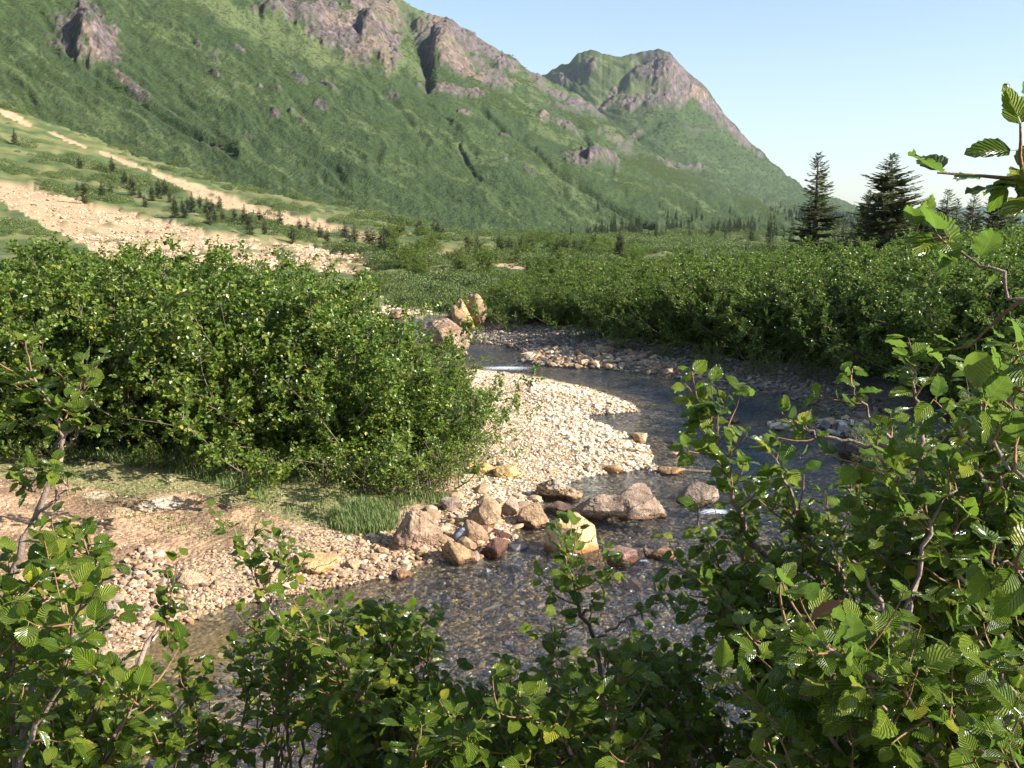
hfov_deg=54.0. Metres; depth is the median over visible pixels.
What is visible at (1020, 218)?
spruce tree
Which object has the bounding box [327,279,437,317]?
grass
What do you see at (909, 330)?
alder bush
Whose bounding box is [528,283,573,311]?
alder bush
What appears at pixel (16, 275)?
alder bush
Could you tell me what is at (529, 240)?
spruce tree
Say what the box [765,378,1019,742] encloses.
alder shrub
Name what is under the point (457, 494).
river stone
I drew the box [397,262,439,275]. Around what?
alder bush
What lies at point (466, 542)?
river stone
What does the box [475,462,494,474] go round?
boulder
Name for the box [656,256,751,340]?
alder bush
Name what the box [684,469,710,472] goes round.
drift branch
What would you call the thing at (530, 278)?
alder bush
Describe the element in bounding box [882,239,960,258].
alder bush
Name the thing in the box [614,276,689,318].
alder bush
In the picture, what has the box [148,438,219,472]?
bush
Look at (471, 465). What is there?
boulder
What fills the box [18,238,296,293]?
alder bush
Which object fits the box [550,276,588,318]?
alder bush
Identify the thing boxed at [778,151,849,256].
spruce tree
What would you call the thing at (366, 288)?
alder bush
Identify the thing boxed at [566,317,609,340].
bush
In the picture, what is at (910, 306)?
alder bush
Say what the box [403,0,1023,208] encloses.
sky
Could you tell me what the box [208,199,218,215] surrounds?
spruce tree
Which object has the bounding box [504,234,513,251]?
spruce tree
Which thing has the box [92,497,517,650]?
gravel
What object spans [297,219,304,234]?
spruce tree
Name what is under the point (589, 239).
alder bush
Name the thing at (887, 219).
spruce tree
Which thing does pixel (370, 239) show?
spruce tree
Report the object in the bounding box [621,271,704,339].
alder bush
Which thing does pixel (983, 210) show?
hills
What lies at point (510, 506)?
boulder
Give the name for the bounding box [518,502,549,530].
boulder
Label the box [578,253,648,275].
alder bush
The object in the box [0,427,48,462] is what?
bush
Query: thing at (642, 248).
alder bush
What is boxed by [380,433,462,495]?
bush
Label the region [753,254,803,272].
alder bush
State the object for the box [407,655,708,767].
alder shrub
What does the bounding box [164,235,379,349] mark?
alder bush
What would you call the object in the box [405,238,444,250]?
alder bush
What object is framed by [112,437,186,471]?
bush
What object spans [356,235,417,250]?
alder bush
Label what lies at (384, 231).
spruce tree
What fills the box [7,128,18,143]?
spruce tree
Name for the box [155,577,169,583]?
river stone
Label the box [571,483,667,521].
boulder
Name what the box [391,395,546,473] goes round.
bush
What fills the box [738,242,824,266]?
alder bush
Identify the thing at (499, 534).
boulder
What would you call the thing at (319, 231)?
spruce tree
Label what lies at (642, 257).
alder bush
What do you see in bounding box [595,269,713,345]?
alder bush
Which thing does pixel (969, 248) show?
alder bush
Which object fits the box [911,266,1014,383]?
alder bush
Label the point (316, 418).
alder bush
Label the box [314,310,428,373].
alder bush
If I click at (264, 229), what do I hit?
spruce tree
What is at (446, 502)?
boulder
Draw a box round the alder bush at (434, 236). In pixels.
[420,231,450,246]
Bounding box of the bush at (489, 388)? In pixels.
[421,369,511,458]
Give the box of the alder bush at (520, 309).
[484,297,552,324]
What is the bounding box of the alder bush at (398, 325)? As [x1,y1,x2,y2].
[356,304,423,356]
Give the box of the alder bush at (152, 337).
[24,276,330,456]
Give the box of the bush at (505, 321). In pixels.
[482,309,527,329]
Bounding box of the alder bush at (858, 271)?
[837,241,926,358]
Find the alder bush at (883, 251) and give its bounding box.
[841,244,907,265]
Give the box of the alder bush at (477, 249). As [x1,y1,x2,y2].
[460,240,521,263]
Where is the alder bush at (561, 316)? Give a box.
[526,288,582,325]
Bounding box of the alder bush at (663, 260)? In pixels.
[628,250,703,267]
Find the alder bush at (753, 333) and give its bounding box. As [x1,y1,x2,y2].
[629,270,795,359]
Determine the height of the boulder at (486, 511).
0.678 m
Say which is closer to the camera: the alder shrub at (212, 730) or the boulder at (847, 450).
the alder shrub at (212, 730)
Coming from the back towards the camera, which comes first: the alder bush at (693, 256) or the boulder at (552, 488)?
the alder bush at (693, 256)
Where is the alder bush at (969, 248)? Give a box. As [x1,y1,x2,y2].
[872,239,1023,342]
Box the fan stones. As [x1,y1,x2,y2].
[0,112,389,284]
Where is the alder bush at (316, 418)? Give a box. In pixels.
[108,306,462,486]
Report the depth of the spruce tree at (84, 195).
200.29 m
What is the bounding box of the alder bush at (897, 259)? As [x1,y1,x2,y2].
[885,230,1019,265]
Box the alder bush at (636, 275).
[586,258,679,338]
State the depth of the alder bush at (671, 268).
41.72 m
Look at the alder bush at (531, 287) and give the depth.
47.06 m
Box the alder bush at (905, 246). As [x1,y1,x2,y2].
[840,225,1017,272]
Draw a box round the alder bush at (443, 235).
[438,233,449,239]
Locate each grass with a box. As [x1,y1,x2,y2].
[0,428,452,533]
[304,489,397,535]
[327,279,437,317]
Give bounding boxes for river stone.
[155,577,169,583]
[400,563,411,570]
[415,545,427,552]
[425,505,437,510]
[427,509,440,519]
[439,525,449,532]
[444,489,463,498]
[445,507,457,511]
[457,536,477,550]
[472,550,479,563]
[474,483,488,493]
[474,540,484,544]
[477,493,495,502]
[481,525,492,532]
[513,493,523,497]
[513,523,524,528]
[518,502,528,509]
[527,495,541,501]
[558,346,568,350]
[621,442,630,446]
[664,439,675,443]
[667,451,677,457]
[774,425,784,429]
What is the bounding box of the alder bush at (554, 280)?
[533,270,609,294]
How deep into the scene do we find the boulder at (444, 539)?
14.08 m
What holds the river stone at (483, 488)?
on the ground at (210, 630)
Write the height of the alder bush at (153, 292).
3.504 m
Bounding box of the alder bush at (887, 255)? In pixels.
[880,247,907,261]
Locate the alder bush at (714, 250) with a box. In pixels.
[709,243,764,262]
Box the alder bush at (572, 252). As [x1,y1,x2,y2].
[554,248,586,256]
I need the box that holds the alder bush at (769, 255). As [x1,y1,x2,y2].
[721,250,791,272]
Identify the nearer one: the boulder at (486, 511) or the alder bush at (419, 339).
the boulder at (486, 511)
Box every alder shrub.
[0,330,111,655]
[0,501,190,767]
[0,553,194,767]
[124,655,277,767]
[204,499,445,767]
[264,582,473,767]
[376,636,675,767]
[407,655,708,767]
[511,509,714,767]
[632,601,890,767]
[650,360,918,767]
[704,562,1023,767]
[726,334,980,745]
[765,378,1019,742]
[816,340,1023,710]
[854,452,972,615]
[903,81,1023,617]
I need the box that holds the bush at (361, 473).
[328,438,398,498]
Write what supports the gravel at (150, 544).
on the ground at (210, 630)
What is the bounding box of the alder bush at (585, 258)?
[566,254,602,264]
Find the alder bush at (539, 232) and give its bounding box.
[514,227,553,242]
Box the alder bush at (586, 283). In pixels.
[545,268,630,313]
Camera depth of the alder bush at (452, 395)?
18.62 m
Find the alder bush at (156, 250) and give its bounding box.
[118,236,190,278]
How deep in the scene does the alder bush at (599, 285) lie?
40.75 m
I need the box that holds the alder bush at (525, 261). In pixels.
[522,256,548,269]
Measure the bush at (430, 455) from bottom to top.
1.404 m
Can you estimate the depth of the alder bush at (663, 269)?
39.92 m
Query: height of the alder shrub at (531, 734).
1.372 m
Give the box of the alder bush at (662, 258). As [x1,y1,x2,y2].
[655,253,683,262]
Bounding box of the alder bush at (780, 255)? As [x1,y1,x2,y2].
[773,251,819,271]
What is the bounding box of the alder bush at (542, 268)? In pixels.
[524,262,571,278]
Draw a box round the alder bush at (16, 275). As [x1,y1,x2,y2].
[0,268,110,386]
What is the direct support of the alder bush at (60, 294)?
on the ground at (210, 630)
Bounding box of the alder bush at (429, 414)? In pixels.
[340,382,498,472]
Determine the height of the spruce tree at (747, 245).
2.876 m
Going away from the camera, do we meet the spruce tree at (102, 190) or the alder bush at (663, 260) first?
the alder bush at (663, 260)
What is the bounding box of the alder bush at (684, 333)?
[637,275,736,348]
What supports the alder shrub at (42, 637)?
on the ground at (210, 630)
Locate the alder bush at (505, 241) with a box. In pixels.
[486,236,519,246]
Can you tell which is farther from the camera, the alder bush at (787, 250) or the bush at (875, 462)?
the alder bush at (787, 250)
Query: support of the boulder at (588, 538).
on the ground at (210, 630)
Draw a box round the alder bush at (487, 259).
[436,247,525,271]
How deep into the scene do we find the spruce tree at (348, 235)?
106.77 m
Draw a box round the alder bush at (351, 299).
[202,257,487,396]
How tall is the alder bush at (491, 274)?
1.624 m
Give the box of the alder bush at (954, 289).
[943,270,1013,325]
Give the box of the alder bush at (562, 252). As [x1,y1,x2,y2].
[518,246,587,268]
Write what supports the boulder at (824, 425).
on the ground at (210, 630)
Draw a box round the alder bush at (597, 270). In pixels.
[500,257,629,309]
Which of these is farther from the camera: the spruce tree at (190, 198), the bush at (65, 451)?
the spruce tree at (190, 198)
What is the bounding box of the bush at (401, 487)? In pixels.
[326,445,456,496]
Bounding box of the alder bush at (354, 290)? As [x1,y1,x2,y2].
[288,264,370,340]
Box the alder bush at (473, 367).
[369,351,492,391]
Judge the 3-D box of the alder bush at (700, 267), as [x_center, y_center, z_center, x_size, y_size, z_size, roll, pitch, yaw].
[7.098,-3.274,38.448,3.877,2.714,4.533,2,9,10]
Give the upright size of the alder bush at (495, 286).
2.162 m
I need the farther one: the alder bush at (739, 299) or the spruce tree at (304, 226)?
the spruce tree at (304, 226)
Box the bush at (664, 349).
[641,336,688,356]
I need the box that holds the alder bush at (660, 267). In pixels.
[614,263,662,285]
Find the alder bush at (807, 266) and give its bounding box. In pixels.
[750,248,899,289]
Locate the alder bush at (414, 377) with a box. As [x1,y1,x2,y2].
[245,314,459,446]
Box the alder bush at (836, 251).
[770,236,853,274]
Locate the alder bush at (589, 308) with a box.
[520,275,629,336]
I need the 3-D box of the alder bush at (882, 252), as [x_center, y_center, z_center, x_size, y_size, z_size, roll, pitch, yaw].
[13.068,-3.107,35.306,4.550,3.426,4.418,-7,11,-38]
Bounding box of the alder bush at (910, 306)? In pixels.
[882,255,1023,408]
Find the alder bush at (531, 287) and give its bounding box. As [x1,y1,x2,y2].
[508,278,557,310]
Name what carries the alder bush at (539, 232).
on the ground at (210, 630)
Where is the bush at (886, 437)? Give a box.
[848,420,953,463]
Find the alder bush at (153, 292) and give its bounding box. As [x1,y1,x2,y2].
[33,265,156,346]
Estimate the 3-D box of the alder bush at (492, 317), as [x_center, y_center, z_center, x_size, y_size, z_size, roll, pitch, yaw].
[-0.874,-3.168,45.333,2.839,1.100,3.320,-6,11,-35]
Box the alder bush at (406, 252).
[378,244,428,268]
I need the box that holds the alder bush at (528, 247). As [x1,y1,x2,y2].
[512,242,546,253]
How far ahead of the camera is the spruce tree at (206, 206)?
206.79 m
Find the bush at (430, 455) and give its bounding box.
[397,418,505,493]
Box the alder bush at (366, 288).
[219,248,382,328]
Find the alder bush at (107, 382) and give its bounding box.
[0,271,226,453]
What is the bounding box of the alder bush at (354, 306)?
[162,263,441,430]
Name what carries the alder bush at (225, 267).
on the ground at (210, 630)
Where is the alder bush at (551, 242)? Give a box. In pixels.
[535,236,571,251]
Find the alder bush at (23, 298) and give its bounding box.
[0,278,145,420]
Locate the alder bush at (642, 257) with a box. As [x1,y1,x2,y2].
[601,250,665,275]
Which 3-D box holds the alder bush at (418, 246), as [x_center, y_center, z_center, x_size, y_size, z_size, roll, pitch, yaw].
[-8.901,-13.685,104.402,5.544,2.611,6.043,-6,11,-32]
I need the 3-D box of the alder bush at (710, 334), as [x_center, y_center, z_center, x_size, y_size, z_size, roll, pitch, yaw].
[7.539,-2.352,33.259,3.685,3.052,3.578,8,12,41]
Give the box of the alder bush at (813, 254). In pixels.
[757,252,842,273]
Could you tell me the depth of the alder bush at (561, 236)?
160.20 m
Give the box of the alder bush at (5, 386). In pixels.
[0,261,131,459]
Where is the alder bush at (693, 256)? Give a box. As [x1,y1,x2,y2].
[634,242,735,269]
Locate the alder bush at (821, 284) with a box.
[801,252,908,353]
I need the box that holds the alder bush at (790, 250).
[751,235,878,266]
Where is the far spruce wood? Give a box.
[512,201,1023,241]
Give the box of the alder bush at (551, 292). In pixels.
[482,284,578,325]
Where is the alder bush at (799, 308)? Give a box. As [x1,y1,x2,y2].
[773,267,902,369]
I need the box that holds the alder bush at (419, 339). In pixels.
[378,322,436,344]
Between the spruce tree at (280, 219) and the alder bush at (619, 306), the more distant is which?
the spruce tree at (280, 219)
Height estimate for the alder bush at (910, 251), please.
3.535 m
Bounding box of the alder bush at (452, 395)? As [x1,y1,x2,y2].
[408,371,509,458]
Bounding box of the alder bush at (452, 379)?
[347,347,499,426]
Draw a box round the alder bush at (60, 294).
[0,231,267,446]
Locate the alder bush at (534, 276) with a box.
[508,269,552,284]
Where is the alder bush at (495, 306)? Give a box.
[485,300,512,313]
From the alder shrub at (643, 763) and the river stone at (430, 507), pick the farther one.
the river stone at (430, 507)
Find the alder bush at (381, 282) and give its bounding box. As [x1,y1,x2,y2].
[348,275,388,293]
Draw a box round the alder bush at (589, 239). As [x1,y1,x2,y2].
[573,236,611,245]
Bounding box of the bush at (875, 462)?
[851,442,888,472]
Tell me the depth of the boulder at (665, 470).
18.63 m
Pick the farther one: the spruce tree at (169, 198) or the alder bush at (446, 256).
the spruce tree at (169, 198)
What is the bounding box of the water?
[202,315,938,767]
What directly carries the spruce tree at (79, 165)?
on the ground at (210, 630)
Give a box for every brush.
[0,0,1017,314]
[0,103,725,312]
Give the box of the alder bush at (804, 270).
[720,266,833,327]
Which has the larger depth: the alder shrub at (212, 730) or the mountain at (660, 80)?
the mountain at (660, 80)
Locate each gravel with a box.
[0,454,357,641]
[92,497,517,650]
[104,544,237,642]
[146,554,774,767]
[256,466,846,767]
[365,295,433,319]
[440,369,655,550]
[472,319,892,418]
[517,344,719,388]
[767,412,875,437]
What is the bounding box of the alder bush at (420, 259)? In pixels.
[393,253,438,273]
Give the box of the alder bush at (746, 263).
[678,250,767,289]
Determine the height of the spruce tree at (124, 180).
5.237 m
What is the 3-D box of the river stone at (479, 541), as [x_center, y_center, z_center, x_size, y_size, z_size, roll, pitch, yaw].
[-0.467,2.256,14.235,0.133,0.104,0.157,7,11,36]
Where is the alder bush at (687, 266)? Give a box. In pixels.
[658,259,752,284]
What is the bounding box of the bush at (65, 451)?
[14,431,102,464]
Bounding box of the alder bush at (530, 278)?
[505,272,546,297]
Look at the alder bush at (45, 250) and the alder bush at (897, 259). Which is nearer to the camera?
the alder bush at (45, 250)
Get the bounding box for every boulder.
[176,570,208,586]
[287,552,338,574]
[344,558,364,568]
[388,309,407,319]
[388,509,442,550]
[392,567,412,579]
[419,318,472,359]
[435,534,454,546]
[440,497,461,509]
[441,540,474,566]
[447,293,488,330]
[452,526,465,541]
[462,520,487,542]
[466,458,473,467]
[466,495,500,526]
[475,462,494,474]
[481,538,507,560]
[492,528,511,538]
[494,464,521,478]
[501,495,518,515]
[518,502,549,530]
[536,479,582,502]
[543,512,600,564]
[544,501,574,516]
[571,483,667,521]
[604,464,622,473]
[604,546,638,569]
[630,432,646,443]
[643,548,651,558]
[649,547,674,560]
[657,466,684,474]
[675,482,719,509]
[724,416,741,423]
[819,419,829,429]
[835,438,880,463]
[837,425,850,432]
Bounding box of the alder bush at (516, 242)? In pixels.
[507,239,534,248]
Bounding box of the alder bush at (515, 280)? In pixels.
[489,274,540,300]
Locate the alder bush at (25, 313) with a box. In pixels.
[14,276,68,323]
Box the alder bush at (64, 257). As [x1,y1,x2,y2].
[11,252,109,285]
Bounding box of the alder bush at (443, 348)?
[412,339,467,356]
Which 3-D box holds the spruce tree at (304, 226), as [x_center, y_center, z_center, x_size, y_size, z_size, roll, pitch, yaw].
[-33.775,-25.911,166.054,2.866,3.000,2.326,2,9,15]
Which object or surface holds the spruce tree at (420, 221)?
on the ground at (210, 630)
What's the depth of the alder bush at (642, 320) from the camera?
35.65 m
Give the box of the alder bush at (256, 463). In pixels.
[125,279,546,502]
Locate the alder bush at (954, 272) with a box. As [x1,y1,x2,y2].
[928,252,1014,336]
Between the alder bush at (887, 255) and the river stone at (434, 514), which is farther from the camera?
the alder bush at (887, 255)
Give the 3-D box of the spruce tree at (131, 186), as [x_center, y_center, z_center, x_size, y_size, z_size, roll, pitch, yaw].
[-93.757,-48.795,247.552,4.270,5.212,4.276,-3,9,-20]
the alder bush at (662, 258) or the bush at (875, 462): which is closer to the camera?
the bush at (875, 462)
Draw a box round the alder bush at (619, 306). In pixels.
[568,279,656,340]
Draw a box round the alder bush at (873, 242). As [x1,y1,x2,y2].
[838,237,941,259]
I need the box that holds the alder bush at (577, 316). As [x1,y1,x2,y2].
[558,280,602,327]
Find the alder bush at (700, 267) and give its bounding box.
[645,262,736,286]
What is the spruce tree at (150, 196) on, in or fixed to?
on the ground at (210, 630)
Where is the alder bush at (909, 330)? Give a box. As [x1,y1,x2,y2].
[805,223,1023,351]
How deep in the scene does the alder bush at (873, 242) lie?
41.54 m
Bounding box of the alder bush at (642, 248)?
[610,241,657,254]
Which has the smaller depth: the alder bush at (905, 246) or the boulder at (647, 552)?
the boulder at (647, 552)
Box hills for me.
[869,207,1023,225]
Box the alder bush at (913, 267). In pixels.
[855,246,1017,393]
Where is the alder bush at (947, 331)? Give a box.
[790,259,1018,405]
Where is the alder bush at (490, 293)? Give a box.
[444,276,533,309]
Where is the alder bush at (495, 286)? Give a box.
[473,282,502,303]
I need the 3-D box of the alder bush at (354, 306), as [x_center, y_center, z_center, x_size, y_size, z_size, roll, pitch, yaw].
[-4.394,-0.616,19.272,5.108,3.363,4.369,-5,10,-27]
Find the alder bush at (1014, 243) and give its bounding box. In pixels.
[920,237,1023,279]
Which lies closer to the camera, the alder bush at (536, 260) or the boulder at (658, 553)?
the boulder at (658, 553)
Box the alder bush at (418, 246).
[409,240,456,257]
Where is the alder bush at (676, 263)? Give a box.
[670,251,778,280]
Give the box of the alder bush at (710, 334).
[666,266,781,350]
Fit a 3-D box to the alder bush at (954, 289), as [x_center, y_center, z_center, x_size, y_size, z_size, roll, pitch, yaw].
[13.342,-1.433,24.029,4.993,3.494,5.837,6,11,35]
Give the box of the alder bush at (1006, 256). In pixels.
[925,238,1023,316]
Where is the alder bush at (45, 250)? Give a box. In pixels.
[1,236,180,294]
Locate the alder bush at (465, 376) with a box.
[430,368,475,401]
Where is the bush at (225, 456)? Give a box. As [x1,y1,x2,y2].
[194,436,254,476]
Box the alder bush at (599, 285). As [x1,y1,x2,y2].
[588,276,628,309]
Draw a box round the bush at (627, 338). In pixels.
[596,322,647,349]
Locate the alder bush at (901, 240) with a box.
[838,233,907,259]
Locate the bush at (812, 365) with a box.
[775,349,840,381]
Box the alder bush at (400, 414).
[282,353,521,485]
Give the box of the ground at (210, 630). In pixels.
[0,104,977,767]
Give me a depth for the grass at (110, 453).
16.32 m
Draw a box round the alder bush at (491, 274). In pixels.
[477,267,518,278]
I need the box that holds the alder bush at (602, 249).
[568,240,616,255]
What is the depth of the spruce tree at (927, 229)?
59.11 m
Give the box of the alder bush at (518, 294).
[452,282,554,321]
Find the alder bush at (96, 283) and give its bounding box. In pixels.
[1,231,247,441]
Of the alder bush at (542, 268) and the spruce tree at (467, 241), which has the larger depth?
the spruce tree at (467, 241)
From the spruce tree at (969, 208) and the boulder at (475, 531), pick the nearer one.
the boulder at (475, 531)
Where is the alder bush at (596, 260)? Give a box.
[575,256,608,273]
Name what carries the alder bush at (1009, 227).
on the ground at (210, 630)
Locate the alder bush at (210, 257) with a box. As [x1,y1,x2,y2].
[2,234,480,408]
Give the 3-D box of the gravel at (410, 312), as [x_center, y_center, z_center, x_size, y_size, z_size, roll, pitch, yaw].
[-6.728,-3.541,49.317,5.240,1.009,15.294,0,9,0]
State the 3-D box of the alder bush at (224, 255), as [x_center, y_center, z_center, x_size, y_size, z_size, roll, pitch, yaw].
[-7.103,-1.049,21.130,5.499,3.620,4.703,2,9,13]
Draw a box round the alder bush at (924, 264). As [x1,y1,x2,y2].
[913,251,1023,336]
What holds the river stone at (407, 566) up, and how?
on the ground at (210, 630)
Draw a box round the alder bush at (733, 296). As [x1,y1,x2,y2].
[676,257,824,354]
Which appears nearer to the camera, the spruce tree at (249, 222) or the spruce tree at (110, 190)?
the spruce tree at (249, 222)
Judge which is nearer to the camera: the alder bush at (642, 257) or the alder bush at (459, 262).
the alder bush at (642, 257)
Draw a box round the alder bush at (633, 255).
[621,247,653,261]
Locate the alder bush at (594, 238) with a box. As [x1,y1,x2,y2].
[566,231,637,250]
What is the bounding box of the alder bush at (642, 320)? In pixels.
[611,284,670,339]
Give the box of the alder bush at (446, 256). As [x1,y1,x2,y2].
[433,251,457,261]
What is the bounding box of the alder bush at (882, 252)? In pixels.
[843,247,894,272]
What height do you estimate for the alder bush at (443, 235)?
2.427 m
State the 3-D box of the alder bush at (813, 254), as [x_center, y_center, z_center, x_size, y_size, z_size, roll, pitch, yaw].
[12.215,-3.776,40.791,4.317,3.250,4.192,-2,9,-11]
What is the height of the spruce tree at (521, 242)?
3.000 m
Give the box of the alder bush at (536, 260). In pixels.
[528,255,556,269]
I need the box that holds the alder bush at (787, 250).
[735,239,826,261]
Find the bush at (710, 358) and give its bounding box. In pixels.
[682,336,728,367]
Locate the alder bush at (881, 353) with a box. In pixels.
[758,266,921,380]
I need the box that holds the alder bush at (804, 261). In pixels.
[787,254,862,337]
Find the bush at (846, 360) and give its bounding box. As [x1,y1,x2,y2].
[817,341,878,385]
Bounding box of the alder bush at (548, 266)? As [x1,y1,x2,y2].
[514,258,587,281]
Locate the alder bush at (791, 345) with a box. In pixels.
[709,270,835,363]
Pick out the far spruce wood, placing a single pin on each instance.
(613, 225)
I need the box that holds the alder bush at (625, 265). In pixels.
[606,256,657,278]
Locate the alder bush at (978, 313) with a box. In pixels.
[965,285,1023,406]
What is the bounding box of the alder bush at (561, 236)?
[535,229,577,246]
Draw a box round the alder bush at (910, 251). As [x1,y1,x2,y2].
[838,244,922,280]
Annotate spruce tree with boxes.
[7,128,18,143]
[73,155,84,168]
[78,180,93,202]
[97,182,107,195]
[106,181,113,192]
[107,157,115,173]
[121,170,128,184]
[124,176,137,194]
[138,194,149,207]
[147,185,157,200]
[153,178,163,198]
[161,179,168,194]
[162,199,180,219]
[167,191,172,202]
[181,203,188,217]
[185,191,198,212]
[196,195,206,209]
[202,197,215,215]
[205,210,217,225]
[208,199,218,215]
[211,208,218,222]
[214,195,227,211]
[219,209,225,222]
[231,210,236,221]
[239,204,251,224]
[243,213,259,234]
[253,208,263,226]
[261,219,268,234]
[275,210,284,225]
[287,225,300,243]
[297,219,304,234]
[303,218,310,229]
[316,223,323,237]
[320,228,331,246]
[335,221,350,238]
[340,228,352,250]
[350,224,359,242]
[361,228,370,243]
[364,228,377,250]
[375,229,391,253]
[379,225,388,241]
[414,217,422,232]
[431,220,438,232]
[435,219,440,232]
[461,233,474,252]
[471,234,481,251]
[494,233,506,251]
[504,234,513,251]
[517,235,524,250]
[523,235,535,251]
[551,236,566,253]
[561,235,571,251]
[572,236,578,251]
[578,237,589,252]
[611,231,631,260]
[742,239,750,254]
[765,229,777,252]
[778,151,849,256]
[821,152,974,253]
[828,228,842,248]
[840,220,851,246]
[845,189,891,246]
[902,223,944,249]
[932,189,971,239]
[951,198,970,239]
[961,194,985,238]
[973,199,1015,232]
[1002,216,1023,237]
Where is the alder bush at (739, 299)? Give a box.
[656,259,796,358]
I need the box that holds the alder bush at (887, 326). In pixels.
[866,264,952,383]
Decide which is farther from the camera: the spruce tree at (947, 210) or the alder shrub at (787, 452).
the spruce tree at (947, 210)
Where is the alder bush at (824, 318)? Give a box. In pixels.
[818,255,968,381]
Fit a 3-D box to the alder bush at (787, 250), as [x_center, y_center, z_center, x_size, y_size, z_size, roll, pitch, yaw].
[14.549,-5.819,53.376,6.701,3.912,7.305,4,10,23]
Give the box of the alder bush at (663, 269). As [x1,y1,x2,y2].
[632,263,677,287]
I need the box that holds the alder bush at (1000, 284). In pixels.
[909,254,1023,408]
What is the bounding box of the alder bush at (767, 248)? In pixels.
[761,244,824,260]
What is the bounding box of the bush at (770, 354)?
[724,334,790,378]
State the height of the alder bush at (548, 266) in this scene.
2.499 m
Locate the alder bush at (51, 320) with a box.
[0,257,136,454]
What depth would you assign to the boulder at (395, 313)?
50.31 m
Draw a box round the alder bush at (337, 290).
[143,244,358,342]
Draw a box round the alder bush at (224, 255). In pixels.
[90,247,299,330]
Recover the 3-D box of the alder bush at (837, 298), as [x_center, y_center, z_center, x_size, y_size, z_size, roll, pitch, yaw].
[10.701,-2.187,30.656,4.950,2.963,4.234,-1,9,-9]
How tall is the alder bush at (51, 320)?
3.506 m
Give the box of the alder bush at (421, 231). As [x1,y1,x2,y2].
[406,226,434,236]
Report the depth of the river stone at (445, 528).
14.55 m
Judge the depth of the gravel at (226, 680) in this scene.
11.93 m
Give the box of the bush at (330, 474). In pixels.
[284,431,360,497]
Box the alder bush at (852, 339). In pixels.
[797,273,916,371]
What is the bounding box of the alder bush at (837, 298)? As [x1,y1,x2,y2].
[764,264,900,331]
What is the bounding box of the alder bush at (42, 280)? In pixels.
[3,254,82,318]
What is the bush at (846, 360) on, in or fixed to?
on the ground at (210, 630)
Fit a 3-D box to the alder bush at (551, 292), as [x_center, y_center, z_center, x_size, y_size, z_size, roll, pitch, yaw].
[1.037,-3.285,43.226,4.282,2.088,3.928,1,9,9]
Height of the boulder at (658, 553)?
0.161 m
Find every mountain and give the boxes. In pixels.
[0,0,1022,234]
[542,49,859,213]
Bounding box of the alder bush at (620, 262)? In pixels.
[574,255,640,268]
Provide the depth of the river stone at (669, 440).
21.71 m
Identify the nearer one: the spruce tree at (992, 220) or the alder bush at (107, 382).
the alder bush at (107, 382)
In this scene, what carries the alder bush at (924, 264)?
on the ground at (210, 630)
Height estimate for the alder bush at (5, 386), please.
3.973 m
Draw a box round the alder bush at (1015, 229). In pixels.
[959,221,1022,242]
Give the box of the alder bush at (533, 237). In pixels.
[503,232,539,244]
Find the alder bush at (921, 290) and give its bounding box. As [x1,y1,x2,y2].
[845,248,967,350]
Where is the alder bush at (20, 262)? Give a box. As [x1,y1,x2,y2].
[0,238,155,290]
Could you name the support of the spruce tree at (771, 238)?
on the ground at (210, 630)
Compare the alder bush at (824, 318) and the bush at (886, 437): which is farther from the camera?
the alder bush at (824, 318)
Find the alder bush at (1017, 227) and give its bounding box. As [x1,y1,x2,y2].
[960,221,1023,242]
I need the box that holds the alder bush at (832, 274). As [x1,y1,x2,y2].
[741,264,837,289]
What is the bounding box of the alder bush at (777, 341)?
[712,272,823,357]
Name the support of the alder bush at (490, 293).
on the ground at (210, 630)
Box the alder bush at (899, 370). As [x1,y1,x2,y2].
[854,230,1023,407]
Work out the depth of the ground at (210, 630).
17.58 m
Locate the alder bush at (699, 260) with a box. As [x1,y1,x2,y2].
[682,255,717,270]
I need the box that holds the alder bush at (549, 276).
[537,269,588,287]
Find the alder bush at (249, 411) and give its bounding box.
[88,267,344,466]
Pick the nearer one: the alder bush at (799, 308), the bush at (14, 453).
the bush at (14, 453)
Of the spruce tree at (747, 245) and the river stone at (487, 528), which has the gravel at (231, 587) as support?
the river stone at (487, 528)
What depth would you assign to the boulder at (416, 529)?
13.91 m
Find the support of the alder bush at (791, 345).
on the ground at (210, 630)
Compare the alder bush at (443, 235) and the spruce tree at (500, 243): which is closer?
the spruce tree at (500, 243)
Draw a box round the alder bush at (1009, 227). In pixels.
[1003,222,1021,240]
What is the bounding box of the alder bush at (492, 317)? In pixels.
[450,301,516,321]
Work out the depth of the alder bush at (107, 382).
16.82 m
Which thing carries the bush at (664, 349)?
on the ground at (210, 630)
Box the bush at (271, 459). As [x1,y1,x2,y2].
[259,432,313,486]
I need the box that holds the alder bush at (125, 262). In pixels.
[2,242,286,434]
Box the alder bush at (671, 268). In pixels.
[621,263,692,282]
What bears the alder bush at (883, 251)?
on the ground at (210, 630)
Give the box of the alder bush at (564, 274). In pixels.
[519,263,588,283]
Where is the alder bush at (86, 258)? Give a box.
[0,244,113,387]
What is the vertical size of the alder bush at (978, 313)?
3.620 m
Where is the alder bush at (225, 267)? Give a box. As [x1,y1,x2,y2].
[116,244,302,312]
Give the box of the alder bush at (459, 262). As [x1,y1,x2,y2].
[430,247,508,268]
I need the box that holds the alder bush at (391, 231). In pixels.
[372,220,406,238]
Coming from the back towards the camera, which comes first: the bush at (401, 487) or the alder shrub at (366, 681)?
the bush at (401, 487)
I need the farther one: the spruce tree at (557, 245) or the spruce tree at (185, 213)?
the spruce tree at (185, 213)
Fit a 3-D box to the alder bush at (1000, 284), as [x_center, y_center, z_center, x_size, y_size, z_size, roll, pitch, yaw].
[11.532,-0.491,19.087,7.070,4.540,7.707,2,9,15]

